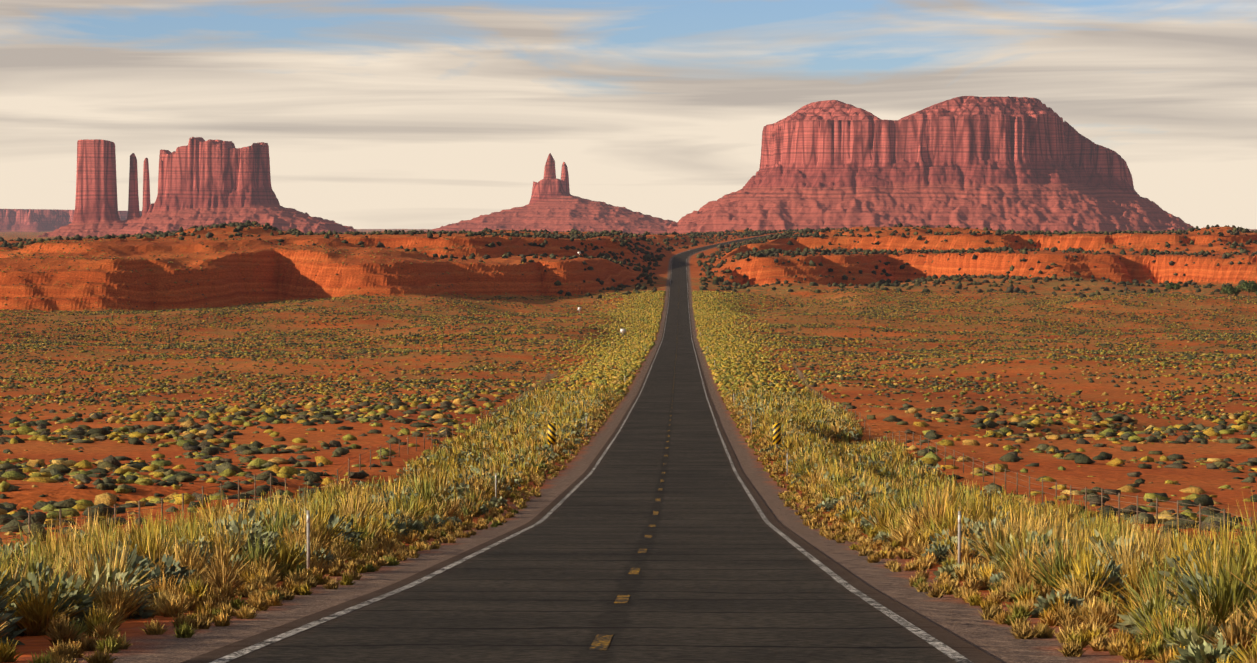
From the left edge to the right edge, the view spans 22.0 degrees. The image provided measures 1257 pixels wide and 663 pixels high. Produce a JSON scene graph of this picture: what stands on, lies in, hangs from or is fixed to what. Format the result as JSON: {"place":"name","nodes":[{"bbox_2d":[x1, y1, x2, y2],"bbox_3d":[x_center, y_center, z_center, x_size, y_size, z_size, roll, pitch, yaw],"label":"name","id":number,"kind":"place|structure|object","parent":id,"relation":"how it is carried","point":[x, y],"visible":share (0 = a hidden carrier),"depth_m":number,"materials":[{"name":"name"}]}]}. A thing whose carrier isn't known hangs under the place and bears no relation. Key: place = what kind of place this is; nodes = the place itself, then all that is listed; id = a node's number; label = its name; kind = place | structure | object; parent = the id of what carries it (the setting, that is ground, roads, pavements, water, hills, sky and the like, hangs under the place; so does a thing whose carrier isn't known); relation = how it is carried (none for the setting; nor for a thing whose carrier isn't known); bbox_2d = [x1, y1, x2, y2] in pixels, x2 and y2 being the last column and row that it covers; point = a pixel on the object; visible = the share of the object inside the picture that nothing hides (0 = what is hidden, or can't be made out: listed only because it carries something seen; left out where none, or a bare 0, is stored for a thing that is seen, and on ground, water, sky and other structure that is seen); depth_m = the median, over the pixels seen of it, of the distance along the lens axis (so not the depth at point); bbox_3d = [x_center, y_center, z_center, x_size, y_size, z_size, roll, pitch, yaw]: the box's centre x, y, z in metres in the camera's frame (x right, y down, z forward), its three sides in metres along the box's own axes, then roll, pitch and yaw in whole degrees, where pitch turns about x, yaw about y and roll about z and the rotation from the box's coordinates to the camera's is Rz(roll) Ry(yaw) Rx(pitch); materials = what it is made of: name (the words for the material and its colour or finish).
{"place":"outdoors","nodes":[
{"label":"outdoors","id":0,"kind":"place"},
{"bbox_2d":[181,233,1001,662],"bbox_3d":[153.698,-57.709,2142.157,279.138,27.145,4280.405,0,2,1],"label":"road asphalt","id":1,"kind":"structure","parent":0,"point":[727,573],"depth_m":50.30,"materials":[{"name":"grey asphalt"}]},
{"bbox_2d":[209,236,759,662],"bbox_3d":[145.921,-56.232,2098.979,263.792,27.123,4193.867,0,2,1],"label":"road edge line","id":2,"kind":"object","parent":1,"relation":"on","point":[229,657],"visible":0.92,"depth_m":50.03,"materials":[{"name":"white paint"}]},
{"bbox_2d":[589,250,695,649],"bbox_3d":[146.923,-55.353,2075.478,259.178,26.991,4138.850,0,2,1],"label":"road centre dashes","id":3,"kind":"object","parent":1,"relation":"on","point":[601,642],"visible":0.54,"depth_m":46.36,"materials":[{"name":"yellow paint"}]},
{"bbox_2d":[686,239,972,662],"bbox_3d":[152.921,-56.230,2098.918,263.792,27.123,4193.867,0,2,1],"label":"road edge line","id":4,"kind":"object","parent":1,"relation":"on","point":[954,655],"visible":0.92,"depth_m":50.17,"materials":[{"name":"white paint"}]},
{"bbox_2d":[0,225,1256,662],"bbox_3d":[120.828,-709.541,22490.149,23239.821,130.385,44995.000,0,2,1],"label":"terrain","id":5,"kind":"structure","parent":0,"point":[238,277],"depth_m":706.95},
{"bbox_2d":[0,209,141,231],"bbox_3d":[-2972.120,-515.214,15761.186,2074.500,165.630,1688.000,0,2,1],"label":"mesa","id":6,"kind":"structure","parent":5,"relation":"on","point":[27,220],"depth_m":15169.93,"materials":[{"name":"red stone"}]},
{"bbox_2d":[37,137,363,236],"bbox_3d":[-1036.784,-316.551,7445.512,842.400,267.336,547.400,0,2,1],"label":"butte group","id":7,"kind":"object","parent":5,"relation":"on","point":[203,182],"visible":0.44,"depth_m":7421.05},
{"bbox_2d":[0,368,557,545],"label":"fence","id":8,"kind":"object","parent":5,"relation":"on","point":[548,376],"visible":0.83,"depth_m":148.40,"materials":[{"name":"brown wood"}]},
{"bbox_2d":[306,510,309,569],"bbox_3d":[-5.661,3.763,57.145,0.053,1.200,0.029,0,2,1],"label":"delineator post","id":9,"kind":"object","parent":5,"relation":"on","point":[308,538],"visible":0.82,"depth_m":57.14,"materials":[{"name":"white plastic"}]},
{"bbox_2d":[495,473,496,499],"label":"delineator post","id":10,"kind":"object","parent":5,"relation":"on","point":[496,485],"visible":0.82,"depth_m":115.23,"materials":[{"name":"white plastic"}]},
{"bbox_2d":[424,153,673,234],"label":"butte","id":11,"kind":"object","parent":5,"relation":"on","point":[554,204],"depth_m":8321.20,"materials":[{"name":"red stone"}]},
{"bbox_2d":[548,423,555,447],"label":"object marker","id":12,"kind":"object","parent":5,"relation":"on","point":[551,433],"visible":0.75,"depth_m":185.29,"materials":[{"name":"metal"}]},
{"bbox_2d":[0,461,1256,662],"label":"grass","id":13,"kind":"structure","parent":5,"relation":"on","point":[1082,579],"depth_m":49.72,"materials":[{"name":"yellow plant"}]},
{"bbox_2d":[0,394,1256,551],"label":"shrubs","id":14,"kind":"object","parent":5,"relation":"on","point":[191,430],"visible":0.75,"depth_m":222.74,"materials":[{"name":"green plant"}]},
{"bbox_2d":[0,220,1256,298],"bbox_3d":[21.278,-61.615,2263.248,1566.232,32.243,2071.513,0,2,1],"label":"shrubs","id":15,"kind":"object","parent":5,"relation":"on","point":[648,256],"visible":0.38,"depth_m":1499.96,"materials":[{"name":"green plant"}]},
{"bbox_2d":[229,384,1079,519],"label":"verge brush","id":16,"kind":"object","parent":5,"relation":"on","point":[517,450],"visible":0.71,"depth_m":200.60,"materials":[{"name":"plant"}]},
{"bbox_2d":[773,423,780,447],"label":"object marker","id":17,"kind":"object","parent":5,"relation":"on","point":[776,433],"visible":0.82,"depth_m":185.17,"materials":[{"name":"metal"}]},
{"bbox_2d":[667,96,1195,233],"bbox_3d":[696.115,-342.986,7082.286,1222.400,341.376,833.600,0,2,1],"label":"mesa","id":18,"kind":"structure","parent":5,"relation":"on","point":[1007,163],"depth_m":6922.54,"materials":[{"name":"red stone"}]},
{"bbox_2d":[958,511,960,564],"bbox_3d":[5.838,3.767,57.044,0.053,1.200,0.029,0,2,1],"label":"delineator post","id":19,"kind":"object","parent":5,"relation":"on","point":[959,537],"visible":0.82,"depth_m":57.03,"materials":[{"name":"white plastic"}]},
{"bbox_2d":[793,360,1256,541],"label":"fence","id":20,"kind":"object","parent":5,"relation":"on","point":[801,375],"visible":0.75,"depth_m":158.08,"materials":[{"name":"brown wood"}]},
{"bbox_2d":[1165,283,1180,289],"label":"shrub","id":21,"kind":"object","parent":5,"relation":"on","point":[1173,286],"visible":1,"depth_m":1146.12,"materials":[{"name":"green plant"}]},
{"bbox_2d":[1220,286,1240,300],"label":"tree","id":22,"kind":"object","parent":5,"relation":"on","point":[1230,290],"visible":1,"depth_m":1080.92,"materials":[{"name":"green plant"}]},
{"bbox_2d":[1236,280,1256,299],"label":"tree","id":23,"kind":"object","parent":5,"relation":"on","point":[1250,286],"visible":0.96,"depth_m":1095.92,"materials":[{"name":"green plant"}]},
{"bbox_2d":[0,339,1256,421],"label":"shrubs","id":24,"kind":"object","parent":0,"point":[731,360],"depth_m":465.71,"materials":[{"name":"green plant"}]},
{"bbox_2d":[0,236,1256,354],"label":"shrubs","id":25,"kind":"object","parent":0,"point":[640,315],"depth_m":924.63,"materials":[{"name":"green plant"}]},
{"bbox_2d":[0,0,1256,228],"label":"sky","id":26,"kind":"structure","parent":0,"point":[370,114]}
]}

